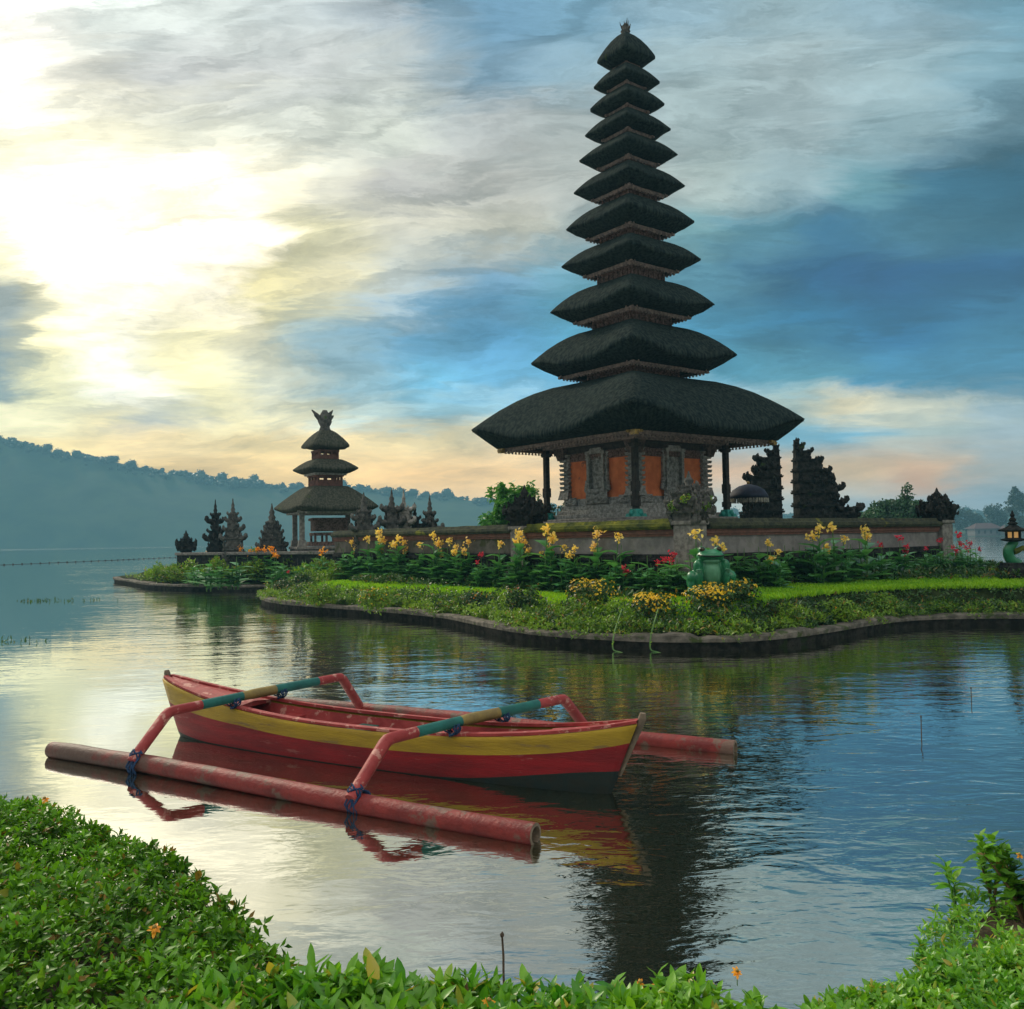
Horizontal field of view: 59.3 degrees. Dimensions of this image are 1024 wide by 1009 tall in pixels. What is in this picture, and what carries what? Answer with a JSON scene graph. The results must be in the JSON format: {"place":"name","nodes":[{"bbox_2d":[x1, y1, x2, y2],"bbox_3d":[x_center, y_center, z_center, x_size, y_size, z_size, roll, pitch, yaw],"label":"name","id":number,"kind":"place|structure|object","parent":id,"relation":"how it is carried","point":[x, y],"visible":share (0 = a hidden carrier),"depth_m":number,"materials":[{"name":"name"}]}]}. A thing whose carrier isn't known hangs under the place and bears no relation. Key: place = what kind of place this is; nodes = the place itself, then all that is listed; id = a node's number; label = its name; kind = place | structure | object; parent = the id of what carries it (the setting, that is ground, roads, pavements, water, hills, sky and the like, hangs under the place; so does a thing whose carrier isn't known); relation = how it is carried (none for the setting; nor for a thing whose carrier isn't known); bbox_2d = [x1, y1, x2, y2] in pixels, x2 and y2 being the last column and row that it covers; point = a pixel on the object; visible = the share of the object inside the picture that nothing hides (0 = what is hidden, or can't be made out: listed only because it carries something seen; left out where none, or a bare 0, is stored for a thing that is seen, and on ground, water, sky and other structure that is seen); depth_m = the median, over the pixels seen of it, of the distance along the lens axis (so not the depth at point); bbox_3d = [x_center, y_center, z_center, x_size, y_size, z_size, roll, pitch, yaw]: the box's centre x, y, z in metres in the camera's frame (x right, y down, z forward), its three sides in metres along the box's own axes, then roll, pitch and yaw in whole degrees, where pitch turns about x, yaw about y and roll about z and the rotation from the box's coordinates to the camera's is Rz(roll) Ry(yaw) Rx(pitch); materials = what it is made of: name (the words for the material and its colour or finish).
{"place":"outdoors","nodes":[
{"label":"outdoors","id":0,"kind":"place"},
{"bbox_2d":[394,489,416,527],"bbox_3d":[-4.394,0.669,36.408,1.106,2.555,0.730,-1,-2,-7],"label":"carved shrine","id":1,"kind":"object","parent":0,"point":[407,511],"visible":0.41,"depth_m":36.24,"materials":[{"name":"stone"}]},
{"bbox_2d":[0,441,1022,548],"bbox_3d":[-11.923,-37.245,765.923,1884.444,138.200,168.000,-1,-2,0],"label":"hills","id":2,"kind":"structure","parent":0,"point":[47,501],"depth_m":732.42,"materials":[{"name":"green plant"}]},
{"bbox_2d":[0,435,1023,517],"bbox_3d":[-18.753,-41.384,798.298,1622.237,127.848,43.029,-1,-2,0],"label":"forest","id":3,"kind":"object","parent":2,"relation":"on","point":[234,482],"visible":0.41,"depth_m":795.86,"materials":[{"name":"green plant"}]},
{"bbox_2d":[0,536,1023,1008],"bbox_3d":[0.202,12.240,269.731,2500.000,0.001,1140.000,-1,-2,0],"label":"water","id":4,"kind":"structure","parent":0,"point":[816,824],"depth_m":7.85,"materials":[{"name":"blue liquid"}]},
{"bbox_2d":[45,670,736,844],"bbox_3d":[-1.376,2.298,9.246,6.474,0.907,3.460,-2,-2,30],"label":"outrigger boat","id":5,"kind":"object","parent":4,"relation":"on","point":[581,753],"visible":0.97,"depth_m":8.38,"materials":[{"name":"red wood"}]},
{"bbox_2d":[965,523,1000,535],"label":"house","id":6,"kind":"structure","parent":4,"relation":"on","point":[983,529],"depth_m":319.10,"materials":[{"name":"white paint"}]},
{"bbox_2d":[1003,486,1023,527],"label":"pointed tree","id":7,"kind":"object","parent":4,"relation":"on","point":[1016,500],"visible":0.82,"depth_m":289.17,"materials":[{"name":"green plant"}]},
{"bbox_2d":[0,0,1023,515],"label":"sky","id":8,"kind":"structure","parent":0,"point":[224,223],"materials":[{"name":"blue"}]},
{"bbox_2d":[118,567,1023,634],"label":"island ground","id":9,"kind":"structure","parent":0,"point":[986,593],"depth_m":21.72,"materials":[{"name":"green plant"}]},
{"bbox_2d":[189,558,229,591],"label":"canna plant","id":10,"kind":"object","parent":9,"relation":"on","point":[208,584],"visible":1,"depth_m":37.00,"materials":[{"name":"green plant"}]},
{"bbox_2d":[202,500,225,551],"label":"split gate half","id":11,"kind":"object","parent":9,"relation":"on","point":[214,540],"visible":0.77,"depth_m":44.07,"materials":[{"name":"stone"}]},
{"bbox_2d":[218,498,247,568],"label":"split gate half","id":12,"kind":"object","parent":9,"relation":"on","point":[233,539],"visible":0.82,"depth_m":43.31,"materials":[{"name":"grey stone"}]},
{"bbox_2d":[223,557,254,589],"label":"canna plant","id":13,"kind":"object","parent":9,"relation":"on","point":[237,577],"visible":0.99,"depth_m":38.16,"materials":[{"name":"green plant"}]},
{"bbox_2d":[143,547,349,583],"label":"garden plants","id":14,"kind":"object","parent":9,"relation":"on","point":[173,570],"visible":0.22,"depth_m":41.76,"materials":[{"name":"green plant"}]},
{"bbox_2d":[175,551,334,579],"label":"wall","id":15,"kind":"structure","parent":9,"relation":"on","point":[298,557],"depth_m":42.14,"materials":[{"name":"stone"}]},
{"bbox_2d":[175,531,196,552],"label":"carved pillar","id":16,"kind":"structure","parent":15,"relation":"on","point":[185,543],"depth_m":44.75,"materials":[{"name":"stone"}]},
{"bbox_2d":[255,503,288,551],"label":"carved shrine","id":17,"kind":"object","parent":9,"relation":"on","point":[272,534],"visible":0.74,"depth_m":43.20,"materials":[{"name":"grey stone"}]},
{"bbox_2d":[292,571,314,583],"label":"flowering shrub","id":18,"kind":"object","parent":9,"relation":"on","point":[304,577],"visible":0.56,"depth_m":33.32,"materials":[{"name":"green plant"}]},
{"bbox_2d":[302,582,335,605],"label":"flowering shrub","id":19,"kind":"object","parent":9,"relation":"on","point":[322,593],"visible":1,"depth_m":27.35,"materials":[{"name":"green plant"}]},
{"bbox_2d":[274,410,378,550],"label":"pagoda shrine","id":20,"kind":"object","parent":9,"relation":"on","point":[325,496],"visible":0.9,"depth_m":42.29,"materials":[{"name":"stone"}]},
{"bbox_2d":[351,536,374,574],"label":"canna plant","id":21,"kind":"object","parent":9,"relation":"on","point":[369,560],"visible":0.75,"depth_m":34.04,"materials":[{"name":"green plant"}]},
{"bbox_2d":[362,527,387,575],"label":"canna plant","id":22,"kind":"object","parent":9,"relation":"on","point":[377,552],"visible":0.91,"depth_m":33.17,"materials":[{"name":"green plant"}]},
{"bbox_2d":[356,584,396,614],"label":"flowering shrub","id":23,"kind":"object","parent":9,"relation":"on","point":[370,596],"visible":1,"depth_m":24.37,"materials":[{"name":"green plant"}]},
{"bbox_2d":[384,534,407,574],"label":"canna plant","id":24,"kind":"object","parent":9,"relation":"on","point":[399,548],"visible":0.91,"depth_m":32.11,"materials":[{"name":"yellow plant"}]},
{"bbox_2d":[330,525,510,580],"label":"garden wall","id":25,"kind":"structure","parent":9,"relation":"on","point":[487,539],"depth_m":30.80,"materials":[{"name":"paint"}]},
{"bbox_2d":[349,492,380,554],"bbox_3d":[-5.816,0.775,35.509,1.254,2.499,0.720,-1,-2,-9],"label":"carved shrine","id":26,"kind":"object","parent":25,"relation":"on","point":[365,520],"visible":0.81,"depth_m":35.31,"materials":[{"name":"grey stone"}]},
{"bbox_2d":[377,489,406,528],"bbox_3d":[-4.797,0.717,36.018,1.197,2.637,0.762,-1,-2,-8],"label":"carved shrine","id":27,"kind":"object","parent":25,"relation":"on","point":[392,519],"visible":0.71,"depth_m":35.83,"materials":[{"name":"grey stone"}]},
{"bbox_2d":[421,495,444,527],"bbox_3d":[-3.402,0.804,37.197,1.272,2.355,0.783,-1,-2,-5],"label":"carved shrine","id":28,"kind":"object","parent":25,"relation":"on","point":[429,519],"visible":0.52,"depth_m":37.07,"materials":[{"name":"grey stone"}]},
{"bbox_2d":[418,531,445,582],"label":"canna plant","id":29,"kind":"object","parent":9,"relation":"on","point":[434,560],"visible":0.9,"depth_m":30.20,"materials":[{"name":"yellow plant"}]},
{"bbox_2d":[433,537,463,578],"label":"canna plant","id":30,"kind":"object","parent":9,"relation":"on","point":[448,564],"visible":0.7,"depth_m":29.49,"materials":[{"name":"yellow plant"}]},
{"bbox_2d":[444,553,476,585],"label":"canna plant","id":31,"kind":"object","parent":9,"relation":"on","point":[459,578],"visible":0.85,"depth_m":28.53,"materials":[{"name":"green plant"}]},
{"bbox_2d":[454,536,476,583],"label":"canna plant","id":32,"kind":"object","parent":9,"relation":"on","point":[469,561],"visible":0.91,"depth_m":28.82,"materials":[{"name":"green plant"}]},
{"bbox_2d":[457,588,493,606],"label":"flowering shrub","id":33,"kind":"object","parent":9,"relation":"on","point":[471,597],"visible":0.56,"depth_m":23.00,"materials":[{"name":"green plant"}]},
{"bbox_2d":[487,540,508,586],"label":"canna plant","id":34,"kind":"object","parent":9,"relation":"on","point":[500,558],"visible":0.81,"depth_m":27.28,"materials":[{"name":"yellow plant"}]},
{"bbox_2d":[478,480,541,525],"bbox_3d":[0.101,0.866,34.479,2.917,3.657,2.170,-1,-2,0],"label":"bright bush","id":35,"kind":"object","parent":9,"relation":"on","point":[503,493],"visible":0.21,"depth_m":34.16,"materials":[{"name":"green plant"}]},
{"bbox_2d":[500,528,531,586],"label":"canna plant","id":36,"kind":"object","parent":9,"relation":"on","point":[518,548],"visible":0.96,"depth_m":26.33,"materials":[{"name":"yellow plant"}]},
{"bbox_2d":[508,536,536,582],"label":"canna plant","id":37,"kind":"object","parent":9,"relation":"on","point":[527,551],"visible":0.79,"depth_m":26.51,"materials":[{"name":"green plant"}]},
{"bbox_2d":[503,584,543,610],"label":"flowering shrub","id":38,"kind":"object","parent":9,"relation":"on","point":[519,602],"visible":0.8,"depth_m":21.59,"materials":[{"name":"green plant"}]},
{"bbox_2d":[502,485,548,579],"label":"wall pillar","id":39,"kind":"structure","parent":9,"relation":"on","point":[523,509],"depth_m":26.95,"materials":[{"name":"stone"}]},
{"bbox_2d":[530,523,561,589],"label":"canna plant","id":40,"kind":"object","parent":9,"relation":"on","point":[548,556],"visible":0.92,"depth_m":25.26,"materials":[{"name":"yellow plant"}]},
{"bbox_2d":[551,557,581,591],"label":"canna plant","id":41,"kind":"object","parent":9,"relation":"on","point":[564,582],"visible":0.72,"depth_m":24.32,"materials":[{"name":"green plant"}]},
{"bbox_2d":[113,576,1023,650],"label":"kerb","id":42,"kind":"structure","parent":9,"relation":"on","point":[686,641],"depth_m":19.64,"materials":[{"name":"grey stone"}]},
{"bbox_2d":[256,587,1023,642],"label":"trailing plants","id":43,"kind":"object","parent":42,"relation":"on","point":[498,618],"visible":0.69,"depth_m":19.86,"materials":[{"name":"green plant"}]},
{"bbox_2d":[560,544,586,587],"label":"canna plant","id":44,"kind":"object","parent":9,"relation":"on","point":[574,548],"visible":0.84,"depth_m":24.33,"materials":[{"name":"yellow plant"}]},
{"bbox_2d":[125,571,1023,635],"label":"ground cover","id":45,"kind":"object","parent":9,"relation":"on","point":[609,604],"visible":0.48,"depth_m":19.84,"materials":[{"name":"green plant"}]},
{"bbox_2d":[572,526,609,587],"bbox_3d":[2.195,1.528,23.943,1.080,1.914,1.097,1,-3,-34],"label":"canna plant","id":46,"kind":"object","parent":9,"relation":"on","point":[596,553],"visible":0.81,"depth_m":23.91,"materials":[{"name":"green plant"}]},
{"bbox_2d":[565,577,618,609],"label":"flowering shrub","id":47,"kind":"object","parent":9,"relation":"on","point":[584,587],"visible":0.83,"depth_m":20.38,"materials":[{"name":"yellow plant"}]},
{"bbox_2d":[522,518,673,579],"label":"garden wall","id":48,"kind":"structure","parent":9,"relation":"on","point":[651,540],"depth_m":23.86,"materials":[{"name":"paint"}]},
{"bbox_2d":[594,558,628,592],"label":"canna plant","id":49,"kind":"object","parent":9,"relation":"on","point":[611,578],"visible":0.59,"depth_m":22.75,"materials":[{"name":"green plant"}]},
{"bbox_2d":[600,532,635,585],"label":"canna plant","id":50,"kind":"object","parent":9,"relation":"on","point":[619,536],"visible":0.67,"depth_m":23.11,"materials":[{"name":"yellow plant"}]},
{"bbox_2d":[624,558,654,592],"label":"canna plant","id":51,"kind":"object","parent":9,"relation":"on","point":[645,584],"visible":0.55,"depth_m":21.86,"materials":[{"name":"green plant"}]},
{"bbox_2d":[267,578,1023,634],"bbox_3d":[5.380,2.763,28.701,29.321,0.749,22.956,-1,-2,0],"label":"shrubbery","id":52,"kind":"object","parent":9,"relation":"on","point":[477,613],"visible":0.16,"depth_m":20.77,"materials":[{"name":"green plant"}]},
{"bbox_2d":[627,591,680,618],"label":"flowering shrub","id":53,"kind":"object","parent":9,"relation":"on","point":[651,603],"visible":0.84,"depth_m":18.62,"materials":[{"name":"yellow plant"}]},
{"bbox_2d":[652,563,682,594],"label":"canna plant","id":54,"kind":"object","parent":9,"relation":"on","point":[669,578],"visible":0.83,"depth_m":21.10,"materials":[{"name":"green plant"}]},
{"bbox_2d":[313,574,1023,629],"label":"lawn grass","id":55,"kind":"structure","parent":9,"relation":"on","point":[810,588],"depth_m":21.97,"materials":[{"name":"green plant"}]},
{"bbox_2d":[738,444,784,517],"bbox_3d":[10.156,-0.331,37.013,1.816,4.372,1.236,-1,-2,0],"label":"split gate half","id":56,"kind":"object","parent":55,"relation":"on","point":[767,474],"visible":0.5,"depth_m":36.63,"materials":[{"name":"stone"}]},
{"bbox_2d":[790,437,864,517],"bbox_3d":[13.102,-0.466,37.014,2.986,4.661,1.236,-1,-2,0],"label":"split gate half","id":57,"kind":"object","parent":55,"relation":"on","point":[816,489],"visible":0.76,"depth_m":36.63,"materials":[{"name":"stone"}]},
{"bbox_2d":[349,559,1023,598],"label":"grass lawn","id":58,"kind":"structure","parent":9,"relation":"on","point":[936,571],"depth_m":24.67,"materials":[{"name":"green plant"}]},
{"bbox_2d":[667,528,709,589],"bbox_3d":[4.249,1.391,20.795,1.249,1.673,1.195,-1,-2,-9],"label":"canna plant","id":59,"kind":"object","parent":9,"relation":"on","point":[694,552],"visible":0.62,"depth_m":20.75,"materials":[{"name":"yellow plant"}]},
{"bbox_2d":[663,471,716,582],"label":"wall pillar","id":60,"kind":"structure","parent":9,"relation":"on","point":[688,506],"depth_m":21.77,"materials":[{"name":"stone"}]},
{"bbox_2d":[680,582,736,610],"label":"flowering shrub","id":61,"kind":"object","parent":9,"relation":"on","point":[706,595],"visible":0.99,"depth_m":18.37,"materials":[{"name":"yellow plant"}]},
{"bbox_2d":[686,546,735,592],"bbox_3d":[4.361,1.426,19.813,1.144,1.011,0.931,-1,-2,-4],"label":"frog statue","id":62,"kind":"object","parent":9,"relation":"on","point":[711,565],"visible":0.76,"depth_m":19.59,"materials":[{"name":"stone"}]},
{"bbox_2d":[723,578,761,604],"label":"flowering shrub","id":63,"kind":"object","parent":9,"relation":"on","point":[744,590],"visible":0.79,"depth_m":18.61,"materials":[{"name":"green plant"}]},
{"bbox_2d":[730,481,768,517],"bbox_3d":[8.815,0.213,33.510,1.480,2.176,1.480,-1,-2,0],"label":"ceremonial parasol","id":64,"kind":"object","parent":9,"relation":"on","point":[748,493],"visible":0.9,"depth_m":33.04,"materials":[{"name":"fabric"}]},
{"bbox_2d":[740,547,777,586],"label":"canna plant","id":65,"kind":"object","parent":9,"relation":"on","point":[757,569],"visible":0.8,"depth_m":22.04,"materials":[{"name":"green plant"}]},
{"bbox_2d":[754,539,786,586],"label":"canna plant","id":66,"kind":"object","parent":9,"relation":"on","point":[770,558],"visible":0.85,"depth_m":22.20,"materials":[{"name":"green plant"}]},
{"bbox_2d":[765,549,794,587],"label":"canna plant","id":67,"kind":"object","parent":9,"relation":"on","point":[779,578],"visible":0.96,"depth_m":21.75,"materials":[{"name":"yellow plant"}]},
{"bbox_2d":[794,546,817,581],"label":"canna plant","id":68,"kind":"object","parent":9,"relation":"on","point":[807,570],"visible":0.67,"depth_m":23.50,"materials":[{"name":"green plant"}]},
{"bbox_2d":[797,523,848,583],"bbox_3d":[7.896,1.329,23.239,1.104,1.727,1.297,-1,-2,-1],"label":"canna plant","id":69,"kind":"object","parent":9,"relation":"on","point":[821,567],"visible":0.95,"depth_m":23.13,"materials":[{"name":"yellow plant"}]},
{"bbox_2d":[707,518,943,581],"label":"garden wall","id":70,"kind":"structure","parent":9,"relation":"on","point":[747,536],"depth_m":24.73,"materials":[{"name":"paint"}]},
{"bbox_2d":[809,522,860,581],"bbox_3d":[8.398,1.314,23.517,1.265,1.751,1.146,1,-3,-38],"label":"canna plant","id":71,"kind":"object","parent":9,"relation":"on","point":[833,578],"visible":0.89,"depth_m":23.52,"materials":[{"name":"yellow plant"}]},
{"bbox_2d":[815,596,858,624],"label":"flowering shrub","id":72,"kind":"object","parent":9,"relation":"on","point":[836,603],"visible":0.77,"depth_m":19.36,"materials":[{"name":"green plant"}]},
{"bbox_2d":[661,586,1023,629],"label":"terrace creeper","id":73,"kind":"object","parent":9,"relation":"on","point":[810,603],"visible":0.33,"depth_m":19.80,"materials":[{"name":"green plant"}]},
{"bbox_2d":[830,535,868,581],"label":"canna plant","id":74,"kind":"object","parent":9,"relation":"on","point":[846,564],"visible":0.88,"depth_m":23.50,"materials":[{"name":"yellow plant"}]},
{"bbox_2d":[840,524,893,579],"bbox_3d":[9.544,1.349,24.115,1.059,1.657,1.245,1,-3,-45],"label":"canna plant","id":75,"kind":"object","parent":9,"relation":"on","point":[865,550],"visible":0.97,"depth_m":24.14,"materials":[{"name":"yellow plant"}]},
{"bbox_2d":[862,591,899,615],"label":"flowering shrub","id":76,"kind":"object","parent":9,"relation":"on","point":[886,600],"visible":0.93,"depth_m":20.49,"materials":[{"name":"green plant"}]},
{"bbox_2d":[871,541,897,578],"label":"canna plant","id":77,"kind":"object","parent":9,"relation":"on","point":[883,568],"visible":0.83,"depth_m":24.43,"materials":[{"name":"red plant"}]},
{"bbox_2d":[886,535,913,575],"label":"canna plant","id":78,"kind":"object","parent":9,"relation":"on","point":[899,558],"visible":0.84,"depth_m":25.12,"materials":[{"name":"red plant"}]},
{"bbox_2d":[894,544,918,576],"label":"canna plant","id":79,"kind":"object","parent":9,"relation":"on","point":[908,561],"visible":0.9,"depth_m":24.95,"materials":[{"name":"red plant"}]},
{"bbox_2d":[915,488,959,560],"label":"wall pillar","id":80,"kind":"structure","parent":9,"relation":"on","point":[938,505],"depth_m":28.90,"materials":[{"name":"stone"}]},
{"bbox_2d":[931,538,952,573],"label":"canna plant","id":81,"kind":"object","parent":9,"relation":"on","point":[940,560],"visible":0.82,"depth_m":26.44,"materials":[{"name":"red plant"}]},
{"bbox_2d":[997,510,1023,578],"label":"stone lantern","id":82,"kind":"object","parent":9,"relation":"on","point":[1012,530],"visible":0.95,"depth_m":23.85,"materials":[{"name":"green stone"}]},
{"bbox_2d":[472,20,804,532],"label":"pagoda temple","id":83,"kind":"structure","parent":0,"point":[635,423],"depth_m":29.95,"materials":[{"name":"plant"}]},
{"bbox_2d":[858,482,926,517],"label":"spreading tree","id":84,"kind":"object","parent":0,"point":[903,506],"visible":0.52,"depth_m":59.26,"materials":[{"name":"green plant"}]},
{"bbox_2d":[953,527,1023,536],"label":"headland","id":85,"kind":"structure","parent":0,"point":[963,534],"depth_m":346.22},
{"bbox_2d":[953,506,978,533],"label":"shore tree","id":86,"kind":"object","parent":85,"relation":"on","point":[966,515],"visible":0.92,"depth_m":340.95,"materials":[{"name":"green plant"}]},
{"bbox_2d":[982,503,1002,525],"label":"shore tree","id":87,"kind":"object","parent":85,"relation":"on","point":[990,513],"visible":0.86,"depth_m":341.31,"materials":[{"name":"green plant"}]},
{"bbox_2d":[966,878,1023,955],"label":"ground","id":88,"kind":"structure","parent":0,"point":[984,930],"depth_m":4.94,"materials":[{"name":"green plant"}]},
{"bbox_2d":[0,793,349,1008],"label":"hedge","id":89,"kind":"object","parent":88,"relation":"on","point":[74,934],"visible":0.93,"depth_m":3.15,"materials":[{"name":"green plant"}]},
{"bbox_2d":[150,943,904,1008],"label":"wedelia patch","id":90,"kind":"object","parent":88,"relation":"on","point":[377,983],"visible":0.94,"depth_m":2.56,"materials":[{"name":"green plant"}]},
{"bbox_2d":[812,935,1023,1008],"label":"bank herbs","id":91,"kind":"object","parent":88,"relation":"on","point":[980,977],"visible":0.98,"depth_m":3.93,"materials":[{"name":"green plant"}]},
{"bbox_2d":[908,934,936,964],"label":"leaning plant","id":92,"kind":"object","parent":88,"relation":"on","point":[922,945],"visible":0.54,"depth_m":4.65,"materials":[{"name":"green plant"}]},
{"bbox_2d":[873,880,1023,1004],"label":"bank plants","id":93,"kind":"object","parent":88,"relation":"on","point":[1011,905],"visible":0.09,"depth_m":4.64,"materials":[{"name":"green plant"}]},
{"bbox_2d":[930,855,975,911],"bbox_3d":[2.577,2.253,5.276,0.233,0.368,0.313,-1,-2,12],"label":"drooping plant","id":94,"kind":"object","parent":88,"relation":"on","point":[950,876],"visible":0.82,"depth_m":5.26,"materials":[{"name":"green plant"}]},
{"bbox_2d":[906,883,1022,971],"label":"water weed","id":95,"kind":"object","parent":88,"relation":"on","point":[955,912],"visible":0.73,"depth_m":4.87,"materials":[{"name":"green plant"}]},
{"bbox_2d":[970,851,1007,910],"bbox_3d":[2.790,2.169,5.181,0.237,0.373,0.283,-1,-2,0],"label":"young shrub","id":96,"kind":"object","parent":88,"relation":"on","point":[989,886],"visible":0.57,"depth_m":5.19,"materials":[{"name":"green plant"}]},
{"bbox_2d":[963,828,1023,922],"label":"broad leaf plant","id":97,"kind":"object","parent":88,"relation":"on","point":[1013,884],"visible":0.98,"depth_m":4.99,"materials":[{"name":"green plant"}]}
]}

